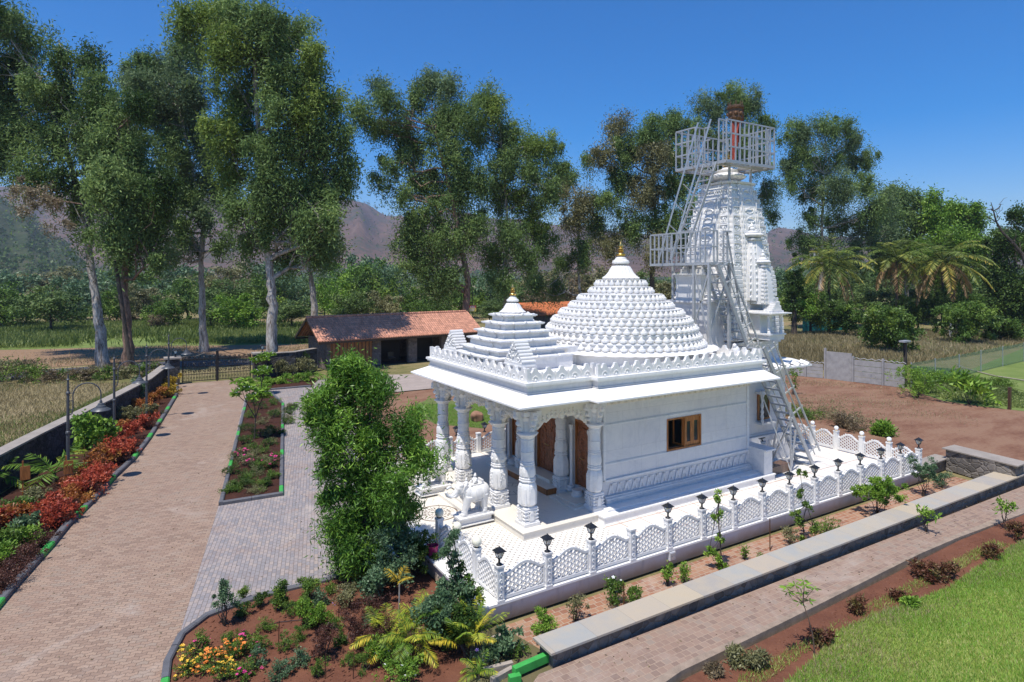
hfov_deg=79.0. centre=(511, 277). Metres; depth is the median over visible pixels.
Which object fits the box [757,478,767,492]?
post lantern
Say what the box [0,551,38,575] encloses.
croton shrub
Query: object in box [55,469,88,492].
croton shrub
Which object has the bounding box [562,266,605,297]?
field tree
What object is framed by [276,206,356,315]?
eucalyptus tree
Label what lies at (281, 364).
shrub
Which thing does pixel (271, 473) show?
garden shrub
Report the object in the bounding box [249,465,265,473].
garden shrub
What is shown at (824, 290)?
field tree
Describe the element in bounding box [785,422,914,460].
lattice fence
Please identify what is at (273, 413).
garden shrub
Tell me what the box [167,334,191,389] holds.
street lamp
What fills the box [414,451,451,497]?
elephant statue
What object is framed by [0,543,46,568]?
croton shrub
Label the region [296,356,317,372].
shrub
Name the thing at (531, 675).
bare patch
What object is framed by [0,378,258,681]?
driveway
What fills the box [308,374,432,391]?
building apron
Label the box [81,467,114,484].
croton shrub
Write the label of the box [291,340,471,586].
bamboo bush
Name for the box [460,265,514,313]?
field tree
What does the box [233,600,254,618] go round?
garden shrub
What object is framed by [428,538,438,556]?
bucket
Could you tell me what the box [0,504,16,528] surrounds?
croton shrub
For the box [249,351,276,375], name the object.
frangipani tree
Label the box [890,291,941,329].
mango tree
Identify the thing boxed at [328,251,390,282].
field tree
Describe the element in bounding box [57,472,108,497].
croton shrub
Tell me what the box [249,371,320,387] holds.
hedge
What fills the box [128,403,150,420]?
croton shrub
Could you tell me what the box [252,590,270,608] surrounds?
garden shrub
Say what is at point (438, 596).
shrub
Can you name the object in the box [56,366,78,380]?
roadside bush
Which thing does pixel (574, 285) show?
field tree
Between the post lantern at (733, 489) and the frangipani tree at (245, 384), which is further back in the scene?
the frangipani tree at (245, 384)
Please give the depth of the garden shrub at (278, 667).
12.51 m
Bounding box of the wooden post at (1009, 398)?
[1008,387,1011,409]
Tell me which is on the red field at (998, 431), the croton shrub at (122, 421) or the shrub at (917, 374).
the shrub at (917, 374)
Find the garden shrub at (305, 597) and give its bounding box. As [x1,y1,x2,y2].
[299,593,314,606]
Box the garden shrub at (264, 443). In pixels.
[258,437,277,446]
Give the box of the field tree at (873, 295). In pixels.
[836,282,894,310]
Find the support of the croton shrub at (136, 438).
on the bed soil at (12, 492)
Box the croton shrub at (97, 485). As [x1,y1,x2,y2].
[82,480,105,493]
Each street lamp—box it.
[65,376,110,474]
[112,355,146,426]
[145,342,174,413]
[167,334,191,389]
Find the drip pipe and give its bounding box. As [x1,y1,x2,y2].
[244,619,328,656]
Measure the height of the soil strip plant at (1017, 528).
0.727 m
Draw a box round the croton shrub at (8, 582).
[0,570,24,593]
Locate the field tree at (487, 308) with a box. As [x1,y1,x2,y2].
[470,299,502,319]
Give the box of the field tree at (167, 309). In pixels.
[137,295,191,325]
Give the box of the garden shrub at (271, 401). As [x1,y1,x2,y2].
[267,397,281,405]
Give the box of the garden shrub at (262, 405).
[253,400,269,408]
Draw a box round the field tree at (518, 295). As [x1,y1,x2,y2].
[489,283,546,304]
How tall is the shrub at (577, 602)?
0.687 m
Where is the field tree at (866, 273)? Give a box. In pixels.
[817,261,882,309]
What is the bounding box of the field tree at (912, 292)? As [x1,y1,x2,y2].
[884,282,964,305]
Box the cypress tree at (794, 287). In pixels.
[781,252,805,333]
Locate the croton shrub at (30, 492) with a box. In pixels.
[18,485,52,504]
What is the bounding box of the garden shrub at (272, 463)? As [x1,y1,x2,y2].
[264,460,277,469]
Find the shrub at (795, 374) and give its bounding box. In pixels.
[786,367,803,393]
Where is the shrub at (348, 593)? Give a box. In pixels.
[330,582,363,610]
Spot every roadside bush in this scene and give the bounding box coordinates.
[0,357,48,380]
[0,359,28,384]
[0,362,54,385]
[1,356,40,379]
[14,366,52,382]
[33,365,65,384]
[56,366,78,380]
[63,365,100,381]
[79,364,110,380]
[91,365,119,380]
[102,361,123,377]
[110,363,138,379]
[126,361,161,375]
[136,358,162,375]
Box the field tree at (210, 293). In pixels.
[180,277,263,321]
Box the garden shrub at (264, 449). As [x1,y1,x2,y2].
[258,446,270,453]
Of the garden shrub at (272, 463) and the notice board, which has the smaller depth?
the garden shrub at (272, 463)
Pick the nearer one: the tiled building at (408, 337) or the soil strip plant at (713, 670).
the soil strip plant at (713, 670)
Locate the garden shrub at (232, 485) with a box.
[215,479,242,493]
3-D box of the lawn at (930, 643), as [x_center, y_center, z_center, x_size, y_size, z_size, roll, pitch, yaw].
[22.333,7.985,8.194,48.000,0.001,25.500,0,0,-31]
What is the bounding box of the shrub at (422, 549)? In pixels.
[387,529,439,575]
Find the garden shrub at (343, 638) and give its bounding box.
[332,629,347,647]
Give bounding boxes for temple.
[411,150,811,540]
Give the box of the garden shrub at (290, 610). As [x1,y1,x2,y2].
[281,600,297,616]
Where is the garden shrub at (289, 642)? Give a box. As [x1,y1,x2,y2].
[274,629,299,653]
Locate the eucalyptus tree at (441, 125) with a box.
[343,62,503,312]
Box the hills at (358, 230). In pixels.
[0,186,1023,279]
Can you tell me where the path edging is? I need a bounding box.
[652,508,1023,681]
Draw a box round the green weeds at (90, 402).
[2,383,131,444]
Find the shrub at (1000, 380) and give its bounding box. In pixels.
[979,375,1017,386]
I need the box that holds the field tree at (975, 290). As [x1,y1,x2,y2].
[962,285,991,297]
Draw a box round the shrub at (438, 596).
[401,585,457,648]
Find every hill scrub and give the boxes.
[0,195,170,288]
[8,188,985,275]
[251,263,1023,284]
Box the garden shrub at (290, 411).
[284,408,295,415]
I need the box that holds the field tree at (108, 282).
[76,265,153,308]
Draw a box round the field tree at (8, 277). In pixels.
[0,269,51,296]
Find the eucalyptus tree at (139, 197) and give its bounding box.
[58,78,195,369]
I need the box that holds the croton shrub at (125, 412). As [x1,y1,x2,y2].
[116,405,139,419]
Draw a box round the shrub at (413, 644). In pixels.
[382,623,426,665]
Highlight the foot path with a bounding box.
[534,486,1023,681]
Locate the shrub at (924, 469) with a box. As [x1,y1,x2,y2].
[906,453,944,496]
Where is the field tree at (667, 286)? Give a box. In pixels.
[654,280,675,299]
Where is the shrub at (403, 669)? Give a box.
[371,644,430,681]
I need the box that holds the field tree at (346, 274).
[317,261,374,299]
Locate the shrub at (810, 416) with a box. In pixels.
[785,403,824,420]
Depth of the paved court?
19.38 m
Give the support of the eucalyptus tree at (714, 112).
on the ground at (972, 360)
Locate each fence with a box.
[352,428,505,465]
[435,517,493,595]
[493,448,922,603]
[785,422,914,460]
[911,342,1023,381]
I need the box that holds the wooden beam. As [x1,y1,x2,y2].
[772,460,789,474]
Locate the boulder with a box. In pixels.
[470,411,483,421]
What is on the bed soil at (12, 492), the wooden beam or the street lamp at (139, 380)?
the street lamp at (139, 380)
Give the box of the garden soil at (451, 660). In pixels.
[170,564,474,681]
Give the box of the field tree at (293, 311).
[258,300,318,325]
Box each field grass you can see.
[778,329,1023,369]
[779,330,1021,358]
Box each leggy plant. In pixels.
[703,488,729,569]
[789,468,819,540]
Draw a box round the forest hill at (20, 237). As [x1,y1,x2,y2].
[0,203,98,288]
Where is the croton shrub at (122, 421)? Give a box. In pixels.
[116,419,136,434]
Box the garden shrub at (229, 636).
[219,625,243,643]
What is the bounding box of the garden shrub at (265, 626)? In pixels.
[255,615,277,631]
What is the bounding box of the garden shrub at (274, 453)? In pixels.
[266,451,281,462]
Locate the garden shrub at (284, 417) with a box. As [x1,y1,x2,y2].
[279,416,290,424]
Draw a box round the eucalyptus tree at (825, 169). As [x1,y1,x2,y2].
[774,103,907,292]
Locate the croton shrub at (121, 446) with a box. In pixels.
[104,440,133,463]
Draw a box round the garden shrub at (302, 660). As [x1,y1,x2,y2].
[286,645,310,671]
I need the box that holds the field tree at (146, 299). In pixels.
[112,282,181,320]
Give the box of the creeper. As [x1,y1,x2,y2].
[447,560,485,632]
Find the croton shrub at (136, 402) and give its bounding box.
[131,397,148,408]
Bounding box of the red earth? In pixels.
[354,389,505,461]
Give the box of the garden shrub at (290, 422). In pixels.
[285,417,297,423]
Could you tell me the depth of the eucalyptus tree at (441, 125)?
71.54 m
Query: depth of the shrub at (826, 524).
19.75 m
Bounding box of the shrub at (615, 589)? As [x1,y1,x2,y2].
[603,575,625,608]
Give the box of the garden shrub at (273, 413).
[265,410,282,417]
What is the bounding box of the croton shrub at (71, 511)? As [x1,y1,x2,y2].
[40,507,74,528]
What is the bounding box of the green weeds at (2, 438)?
[0,381,122,446]
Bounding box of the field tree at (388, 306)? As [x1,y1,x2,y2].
[364,289,404,313]
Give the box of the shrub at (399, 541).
[354,512,422,587]
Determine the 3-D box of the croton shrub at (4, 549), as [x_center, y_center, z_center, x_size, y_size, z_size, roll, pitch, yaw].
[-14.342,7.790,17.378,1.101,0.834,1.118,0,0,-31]
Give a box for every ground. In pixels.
[0,284,1022,681]
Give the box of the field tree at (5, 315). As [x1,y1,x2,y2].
[0,281,41,325]
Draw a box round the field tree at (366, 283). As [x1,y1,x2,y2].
[342,257,400,313]
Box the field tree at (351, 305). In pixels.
[326,289,383,314]
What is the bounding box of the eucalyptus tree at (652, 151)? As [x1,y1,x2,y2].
[575,103,711,288]
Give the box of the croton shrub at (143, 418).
[134,411,159,428]
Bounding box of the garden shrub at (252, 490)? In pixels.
[244,484,265,494]
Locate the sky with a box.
[0,0,1023,238]
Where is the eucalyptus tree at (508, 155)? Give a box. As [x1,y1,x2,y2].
[459,69,575,310]
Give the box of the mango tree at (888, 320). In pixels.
[852,302,928,350]
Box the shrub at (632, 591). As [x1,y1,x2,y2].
[620,585,643,602]
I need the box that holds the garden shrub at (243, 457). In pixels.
[234,452,256,465]
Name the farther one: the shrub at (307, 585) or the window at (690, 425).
the window at (690, 425)
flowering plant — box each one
[172,643,201,680]
[185,627,211,656]
[192,645,225,674]
[204,655,241,680]
[212,637,245,662]
[226,448,249,459]
[229,655,265,681]
[230,629,263,657]
[238,451,254,467]
[261,453,277,467]
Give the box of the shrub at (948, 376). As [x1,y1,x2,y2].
[933,372,955,383]
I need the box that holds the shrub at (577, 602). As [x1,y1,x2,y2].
[565,593,590,620]
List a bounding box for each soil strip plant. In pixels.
[702,659,730,681]
[723,641,748,670]
[739,645,772,670]
[802,625,838,648]
[845,592,868,616]
[884,588,911,600]
[897,595,921,609]
[906,557,930,578]
[921,559,951,585]
[939,560,963,579]
[980,541,1004,560]
[1004,518,1023,540]
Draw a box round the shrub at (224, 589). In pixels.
[211,578,241,625]
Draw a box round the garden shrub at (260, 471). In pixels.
[247,466,264,476]
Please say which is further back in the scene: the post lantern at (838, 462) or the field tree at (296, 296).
the field tree at (296, 296)
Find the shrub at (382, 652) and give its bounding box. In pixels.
[361,629,402,665]
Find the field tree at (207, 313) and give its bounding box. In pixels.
[188,299,229,323]
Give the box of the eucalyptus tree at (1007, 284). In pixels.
[973,200,1023,330]
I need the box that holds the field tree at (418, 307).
[405,300,435,311]
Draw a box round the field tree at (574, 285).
[544,273,586,301]
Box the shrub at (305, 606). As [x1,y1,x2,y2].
[294,598,316,624]
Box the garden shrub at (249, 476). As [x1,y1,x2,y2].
[241,470,258,483]
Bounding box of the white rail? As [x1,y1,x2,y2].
[957,364,1023,380]
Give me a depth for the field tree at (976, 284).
123.45 m
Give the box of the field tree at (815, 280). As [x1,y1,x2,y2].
[803,263,847,304]
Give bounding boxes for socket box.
[667,551,675,560]
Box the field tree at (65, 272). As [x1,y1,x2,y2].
[15,266,87,294]
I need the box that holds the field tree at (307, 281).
[290,277,317,307]
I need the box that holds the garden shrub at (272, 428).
[265,424,282,432]
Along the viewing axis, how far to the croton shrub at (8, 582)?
15.97 m
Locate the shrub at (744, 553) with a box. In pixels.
[737,543,750,559]
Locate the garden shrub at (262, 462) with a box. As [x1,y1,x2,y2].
[249,459,271,468]
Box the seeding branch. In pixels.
[2,174,82,242]
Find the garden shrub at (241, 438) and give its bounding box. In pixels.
[236,434,253,443]
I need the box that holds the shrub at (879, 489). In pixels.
[850,474,909,513]
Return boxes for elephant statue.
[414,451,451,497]
[444,473,494,527]
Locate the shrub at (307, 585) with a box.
[295,576,324,598]
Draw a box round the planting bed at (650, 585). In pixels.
[506,477,968,648]
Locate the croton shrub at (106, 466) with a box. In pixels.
[80,458,116,483]
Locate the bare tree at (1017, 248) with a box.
[979,200,1023,264]
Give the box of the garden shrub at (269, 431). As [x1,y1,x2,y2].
[264,429,272,436]
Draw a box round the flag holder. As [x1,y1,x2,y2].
[726,101,743,159]
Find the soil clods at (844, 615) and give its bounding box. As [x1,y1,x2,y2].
[713,538,1008,681]
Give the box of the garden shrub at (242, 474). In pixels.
[237,467,252,479]
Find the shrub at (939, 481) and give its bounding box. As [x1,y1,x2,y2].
[930,471,953,487]
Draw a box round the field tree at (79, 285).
[41,274,103,320]
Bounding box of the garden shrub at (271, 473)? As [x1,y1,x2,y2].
[264,469,281,478]
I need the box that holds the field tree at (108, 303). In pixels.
[80,286,138,319]
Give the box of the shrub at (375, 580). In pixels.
[353,557,398,603]
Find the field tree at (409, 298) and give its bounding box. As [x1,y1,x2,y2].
[389,281,431,312]
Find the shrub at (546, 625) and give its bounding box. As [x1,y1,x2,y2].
[530,605,558,635]
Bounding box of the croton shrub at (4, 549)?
[0,538,20,566]
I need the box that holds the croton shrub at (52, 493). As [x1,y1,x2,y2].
[29,489,61,509]
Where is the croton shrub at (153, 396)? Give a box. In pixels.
[142,392,165,403]
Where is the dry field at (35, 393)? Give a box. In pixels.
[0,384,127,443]
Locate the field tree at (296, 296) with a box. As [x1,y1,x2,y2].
[258,277,310,316]
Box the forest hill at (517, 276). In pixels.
[304,268,918,285]
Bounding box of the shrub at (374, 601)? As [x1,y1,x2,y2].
[352,592,396,622]
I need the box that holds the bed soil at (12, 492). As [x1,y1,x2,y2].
[0,394,173,592]
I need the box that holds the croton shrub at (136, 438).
[124,435,144,445]
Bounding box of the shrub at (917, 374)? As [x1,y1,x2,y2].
[884,364,944,397]
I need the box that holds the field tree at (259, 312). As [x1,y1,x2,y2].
[223,298,266,327]
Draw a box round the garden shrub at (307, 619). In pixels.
[300,613,319,629]
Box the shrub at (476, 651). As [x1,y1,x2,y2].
[466,648,492,679]
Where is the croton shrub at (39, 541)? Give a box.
[14,530,54,551]
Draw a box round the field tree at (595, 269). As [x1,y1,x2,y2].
[575,261,638,286]
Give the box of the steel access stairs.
[650,118,820,471]
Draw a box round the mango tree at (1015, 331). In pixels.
[976,314,1023,340]
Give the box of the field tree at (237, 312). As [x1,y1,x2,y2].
[208,291,261,327]
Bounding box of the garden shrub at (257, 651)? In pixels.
[246,643,269,668]
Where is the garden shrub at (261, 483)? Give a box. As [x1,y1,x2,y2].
[255,478,268,491]
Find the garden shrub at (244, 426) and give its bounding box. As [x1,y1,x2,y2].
[237,423,256,430]
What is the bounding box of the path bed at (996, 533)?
[682,515,1023,681]
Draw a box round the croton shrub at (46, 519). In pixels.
[26,499,72,531]
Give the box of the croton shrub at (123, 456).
[113,451,135,463]
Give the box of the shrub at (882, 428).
[861,417,899,436]
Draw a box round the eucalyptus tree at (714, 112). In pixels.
[678,77,788,236]
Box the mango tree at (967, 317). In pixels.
[929,298,1003,343]
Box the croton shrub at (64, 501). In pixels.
[37,494,84,525]
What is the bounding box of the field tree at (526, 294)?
[519,288,559,302]
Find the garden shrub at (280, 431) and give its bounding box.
[277,427,286,434]
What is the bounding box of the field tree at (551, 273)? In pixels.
[514,264,573,300]
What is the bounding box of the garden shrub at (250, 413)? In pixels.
[243,409,260,417]
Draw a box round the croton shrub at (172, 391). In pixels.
[160,386,176,396]
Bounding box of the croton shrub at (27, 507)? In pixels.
[18,500,42,515]
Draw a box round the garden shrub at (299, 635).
[290,625,309,641]
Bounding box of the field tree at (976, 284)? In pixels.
[932,276,994,295]
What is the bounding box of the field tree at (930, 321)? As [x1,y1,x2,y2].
[901,306,938,328]
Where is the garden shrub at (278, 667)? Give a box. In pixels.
[265,656,294,681]
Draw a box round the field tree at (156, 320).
[147,314,168,326]
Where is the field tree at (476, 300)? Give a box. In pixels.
[433,277,488,312]
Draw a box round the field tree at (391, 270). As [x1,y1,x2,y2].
[371,261,420,312]
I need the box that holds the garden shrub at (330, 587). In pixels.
[324,582,337,594]
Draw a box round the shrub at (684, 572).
[673,561,690,582]
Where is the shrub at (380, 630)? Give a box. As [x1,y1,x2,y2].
[362,614,403,646]
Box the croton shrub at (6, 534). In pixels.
[0,523,34,552]
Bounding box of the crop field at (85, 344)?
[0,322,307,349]
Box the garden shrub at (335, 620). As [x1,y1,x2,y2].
[325,611,344,631]
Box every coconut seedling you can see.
[0,456,27,488]
[1,442,100,489]
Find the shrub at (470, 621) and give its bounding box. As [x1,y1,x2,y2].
[433,600,482,653]
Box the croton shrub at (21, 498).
[0,495,39,507]
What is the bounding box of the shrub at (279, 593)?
[269,578,289,610]
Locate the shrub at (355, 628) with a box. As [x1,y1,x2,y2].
[334,606,373,647]
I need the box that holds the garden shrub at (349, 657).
[338,650,359,667]
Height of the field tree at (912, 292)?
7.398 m
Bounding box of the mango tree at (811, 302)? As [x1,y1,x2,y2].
[778,283,844,332]
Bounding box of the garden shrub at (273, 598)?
[270,595,291,609]
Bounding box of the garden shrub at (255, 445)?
[242,440,262,451]
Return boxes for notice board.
[469,289,475,316]
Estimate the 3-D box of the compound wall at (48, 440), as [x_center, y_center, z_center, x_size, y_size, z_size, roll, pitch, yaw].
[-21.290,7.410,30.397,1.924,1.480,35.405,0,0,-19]
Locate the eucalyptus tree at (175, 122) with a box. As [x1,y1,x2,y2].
[107,25,245,352]
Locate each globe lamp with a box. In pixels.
[435,508,443,517]
[452,521,461,529]
[472,536,481,547]
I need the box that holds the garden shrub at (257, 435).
[248,427,266,437]
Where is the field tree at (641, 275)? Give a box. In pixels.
[635,269,670,292]
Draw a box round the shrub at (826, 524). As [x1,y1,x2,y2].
[815,516,840,533]
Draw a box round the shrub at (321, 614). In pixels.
[308,601,333,627]
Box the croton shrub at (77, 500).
[61,497,82,507]
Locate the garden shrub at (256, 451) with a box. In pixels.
[250,447,263,454]
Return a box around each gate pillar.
[163,356,181,384]
[251,351,266,378]
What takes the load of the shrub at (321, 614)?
on the garden soil at (451, 660)
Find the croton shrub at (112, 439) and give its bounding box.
[103,433,126,447]
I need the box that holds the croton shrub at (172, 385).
[162,382,182,393]
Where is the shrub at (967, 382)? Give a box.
[933,365,1003,405]
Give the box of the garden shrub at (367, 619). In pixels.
[361,612,376,628]
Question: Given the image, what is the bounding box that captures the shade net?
[802,318,841,330]
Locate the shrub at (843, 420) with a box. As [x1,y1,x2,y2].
[827,411,870,433]
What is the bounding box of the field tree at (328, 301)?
[315,282,353,314]
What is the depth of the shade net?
94.08 m
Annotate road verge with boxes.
[0,344,307,367]
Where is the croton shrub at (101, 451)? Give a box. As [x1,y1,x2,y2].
[84,441,124,464]
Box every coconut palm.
[786,233,877,330]
[860,238,941,306]
[892,229,998,328]
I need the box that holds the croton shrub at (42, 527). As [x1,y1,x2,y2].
[14,523,62,544]
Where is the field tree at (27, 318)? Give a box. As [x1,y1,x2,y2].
[1,290,66,322]
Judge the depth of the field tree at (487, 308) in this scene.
111.04 m
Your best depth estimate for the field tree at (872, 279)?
138.83 m
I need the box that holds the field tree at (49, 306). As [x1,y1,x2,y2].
[0,284,106,329]
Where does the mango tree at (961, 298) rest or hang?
on the ground at (972, 360)
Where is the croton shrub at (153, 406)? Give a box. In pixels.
[143,403,167,415]
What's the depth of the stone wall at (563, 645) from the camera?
16.16 m
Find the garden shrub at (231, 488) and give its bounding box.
[225,483,239,491]
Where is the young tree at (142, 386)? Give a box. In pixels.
[130,376,144,396]
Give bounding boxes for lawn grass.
[416,404,490,427]
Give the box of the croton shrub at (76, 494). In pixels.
[56,482,98,506]
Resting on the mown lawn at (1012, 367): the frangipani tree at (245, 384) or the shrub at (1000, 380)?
the shrub at (1000, 380)
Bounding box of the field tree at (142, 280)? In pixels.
[98,266,173,295]
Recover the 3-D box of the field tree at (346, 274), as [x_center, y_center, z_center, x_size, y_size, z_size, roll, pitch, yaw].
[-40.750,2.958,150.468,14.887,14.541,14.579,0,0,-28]
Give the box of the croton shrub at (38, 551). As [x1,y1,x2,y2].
[7,544,48,561]
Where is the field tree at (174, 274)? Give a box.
[140,263,216,308]
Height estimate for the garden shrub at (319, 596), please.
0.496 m
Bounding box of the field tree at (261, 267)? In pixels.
[244,259,315,307]
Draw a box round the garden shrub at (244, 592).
[236,583,250,598]
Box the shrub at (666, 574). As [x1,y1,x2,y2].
[659,560,676,585]
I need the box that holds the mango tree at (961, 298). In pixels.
[927,283,993,327]
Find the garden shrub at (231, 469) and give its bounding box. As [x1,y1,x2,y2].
[221,460,242,475]
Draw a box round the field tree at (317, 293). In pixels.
[302,277,347,314]
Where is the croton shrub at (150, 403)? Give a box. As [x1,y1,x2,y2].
[141,401,158,416]
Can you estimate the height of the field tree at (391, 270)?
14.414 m
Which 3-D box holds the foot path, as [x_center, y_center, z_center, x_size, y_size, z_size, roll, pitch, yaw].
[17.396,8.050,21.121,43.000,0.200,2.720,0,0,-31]
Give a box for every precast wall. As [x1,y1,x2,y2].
[785,359,823,377]
[824,348,905,387]
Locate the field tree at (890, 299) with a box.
[860,295,932,309]
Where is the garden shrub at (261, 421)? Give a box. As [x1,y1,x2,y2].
[254,415,271,424]
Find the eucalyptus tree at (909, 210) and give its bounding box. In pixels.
[860,176,929,302]
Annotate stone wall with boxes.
[533,472,1023,668]
[922,454,946,473]
[942,445,1023,477]
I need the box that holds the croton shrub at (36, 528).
[15,520,51,552]
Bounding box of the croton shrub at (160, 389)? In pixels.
[152,386,171,397]
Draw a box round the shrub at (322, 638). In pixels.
[310,620,343,658]
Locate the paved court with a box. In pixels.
[181,379,357,629]
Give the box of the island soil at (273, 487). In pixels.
[224,395,281,499]
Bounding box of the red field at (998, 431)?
[785,375,1023,460]
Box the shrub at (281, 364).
[273,359,298,374]
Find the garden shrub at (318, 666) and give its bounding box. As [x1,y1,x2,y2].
[306,655,331,677]
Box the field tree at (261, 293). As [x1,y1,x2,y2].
[235,272,286,312]
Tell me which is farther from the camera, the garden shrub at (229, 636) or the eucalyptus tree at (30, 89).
the eucalyptus tree at (30, 89)
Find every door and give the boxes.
[512,418,516,454]
[537,418,555,472]
[575,419,588,487]
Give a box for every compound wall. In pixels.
[0,365,165,492]
[267,348,316,376]
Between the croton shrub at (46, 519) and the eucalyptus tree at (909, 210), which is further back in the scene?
the eucalyptus tree at (909, 210)
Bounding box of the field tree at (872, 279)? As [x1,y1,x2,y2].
[857,266,921,300]
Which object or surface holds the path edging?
on the ground at (972, 360)
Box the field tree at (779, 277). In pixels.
[772,266,795,297]
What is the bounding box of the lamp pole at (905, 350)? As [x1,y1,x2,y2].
[899,340,910,383]
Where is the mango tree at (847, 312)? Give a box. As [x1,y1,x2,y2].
[819,298,866,334]
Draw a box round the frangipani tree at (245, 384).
[229,376,272,438]
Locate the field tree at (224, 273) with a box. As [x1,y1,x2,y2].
[172,261,262,305]
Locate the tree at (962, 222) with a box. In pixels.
[907,183,1001,302]
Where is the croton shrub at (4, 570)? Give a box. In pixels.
[0,559,35,583]
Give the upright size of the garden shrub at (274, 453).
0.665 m
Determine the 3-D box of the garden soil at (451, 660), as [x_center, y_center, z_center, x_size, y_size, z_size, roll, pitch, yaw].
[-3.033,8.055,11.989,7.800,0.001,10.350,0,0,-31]
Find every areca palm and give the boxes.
[349,589,450,667]
[383,565,412,623]
[428,594,509,659]
[457,648,497,681]
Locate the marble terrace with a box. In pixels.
[344,437,923,626]
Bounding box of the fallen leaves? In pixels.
[2,397,974,679]
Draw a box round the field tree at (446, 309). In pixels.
[413,296,459,310]
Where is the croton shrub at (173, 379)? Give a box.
[164,373,182,384]
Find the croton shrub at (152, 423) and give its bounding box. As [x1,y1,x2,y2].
[142,419,161,428]
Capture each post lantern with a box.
[481,422,487,431]
[492,546,506,565]
[540,533,553,552]
[585,522,597,540]
[661,502,673,518]
[696,493,707,508]
[727,485,739,500]
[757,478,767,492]
[784,471,794,484]
[810,464,819,477]
[833,458,843,470]
[856,452,864,464]
[876,447,885,458]
[895,442,904,453]
[914,437,923,448]
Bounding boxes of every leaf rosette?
[915,504,942,532]
[992,495,1018,528]
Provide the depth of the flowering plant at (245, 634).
13.34 m
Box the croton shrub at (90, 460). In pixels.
[73,457,108,475]
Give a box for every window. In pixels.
[667,414,700,451]
[757,394,769,419]
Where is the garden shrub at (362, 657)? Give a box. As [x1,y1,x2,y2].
[356,651,378,675]
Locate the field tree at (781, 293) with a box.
[776,278,814,296]
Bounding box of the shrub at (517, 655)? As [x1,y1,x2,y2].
[507,639,530,659]
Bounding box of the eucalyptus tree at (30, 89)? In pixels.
[0,0,130,365]
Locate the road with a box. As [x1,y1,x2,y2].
[5,359,251,378]
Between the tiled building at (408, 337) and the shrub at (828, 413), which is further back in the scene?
the tiled building at (408, 337)
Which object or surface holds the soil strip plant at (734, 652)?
on the path bed at (996, 533)
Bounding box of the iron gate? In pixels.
[182,350,250,382]
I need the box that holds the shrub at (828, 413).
[785,397,879,425]
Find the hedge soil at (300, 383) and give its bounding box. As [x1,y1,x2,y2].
[269,373,318,387]
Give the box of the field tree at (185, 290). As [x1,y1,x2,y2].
[154,272,215,318]
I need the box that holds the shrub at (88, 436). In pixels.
[70,409,122,456]
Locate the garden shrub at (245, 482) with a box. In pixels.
[232,475,255,487]
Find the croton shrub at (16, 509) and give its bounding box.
[0,502,25,524]
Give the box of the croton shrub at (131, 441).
[109,435,142,453]
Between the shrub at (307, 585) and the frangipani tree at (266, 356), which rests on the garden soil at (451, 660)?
the shrub at (307, 585)
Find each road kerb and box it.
[0,383,177,608]
[161,571,345,681]
[219,392,283,505]
[270,385,310,389]
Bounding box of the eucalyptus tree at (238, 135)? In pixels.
[148,0,372,351]
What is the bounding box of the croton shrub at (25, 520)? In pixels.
[7,510,44,535]
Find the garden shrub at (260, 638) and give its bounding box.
[249,633,272,649]
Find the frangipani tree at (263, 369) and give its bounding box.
[250,365,273,388]
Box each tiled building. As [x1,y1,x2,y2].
[295,310,480,369]
[519,301,569,328]
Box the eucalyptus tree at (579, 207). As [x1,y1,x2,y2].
[515,157,628,317]
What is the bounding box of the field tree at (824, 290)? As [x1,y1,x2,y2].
[800,282,843,304]
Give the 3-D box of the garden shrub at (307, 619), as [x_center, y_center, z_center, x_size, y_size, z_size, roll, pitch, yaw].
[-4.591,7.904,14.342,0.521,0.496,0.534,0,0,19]
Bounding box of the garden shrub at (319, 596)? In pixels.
[310,587,330,607]
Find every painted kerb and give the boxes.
[508,672,520,681]
[512,651,548,674]
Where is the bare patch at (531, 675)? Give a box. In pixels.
[465,625,551,681]
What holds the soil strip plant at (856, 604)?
on the path bed at (996, 533)
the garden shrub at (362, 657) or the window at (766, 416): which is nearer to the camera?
the garden shrub at (362, 657)
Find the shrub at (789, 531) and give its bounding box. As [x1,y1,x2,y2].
[780,525,799,544]
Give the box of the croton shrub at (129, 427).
[116,419,144,438]
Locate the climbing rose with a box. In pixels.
[435,526,475,636]
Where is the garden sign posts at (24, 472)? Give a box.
[20,455,72,495]
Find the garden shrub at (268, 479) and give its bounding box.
[256,476,273,486]
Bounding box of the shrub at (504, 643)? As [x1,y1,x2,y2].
[480,621,524,663]
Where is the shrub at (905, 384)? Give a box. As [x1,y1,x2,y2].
[903,367,941,393]
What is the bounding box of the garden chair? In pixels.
[388,352,395,362]
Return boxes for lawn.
[416,398,489,427]
[791,544,1023,681]
[906,349,1023,410]
[966,355,1023,390]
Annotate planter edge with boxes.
[478,633,512,681]
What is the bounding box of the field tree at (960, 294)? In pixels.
[922,286,976,317]
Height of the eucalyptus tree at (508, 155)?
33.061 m
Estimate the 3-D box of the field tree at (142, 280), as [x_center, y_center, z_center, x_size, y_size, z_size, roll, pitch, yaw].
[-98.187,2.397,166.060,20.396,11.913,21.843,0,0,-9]
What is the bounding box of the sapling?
[779,576,821,654]
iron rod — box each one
[623,583,624,604]
[769,518,770,550]
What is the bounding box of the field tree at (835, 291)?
[816,279,875,309]
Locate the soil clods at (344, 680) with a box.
[182,575,448,681]

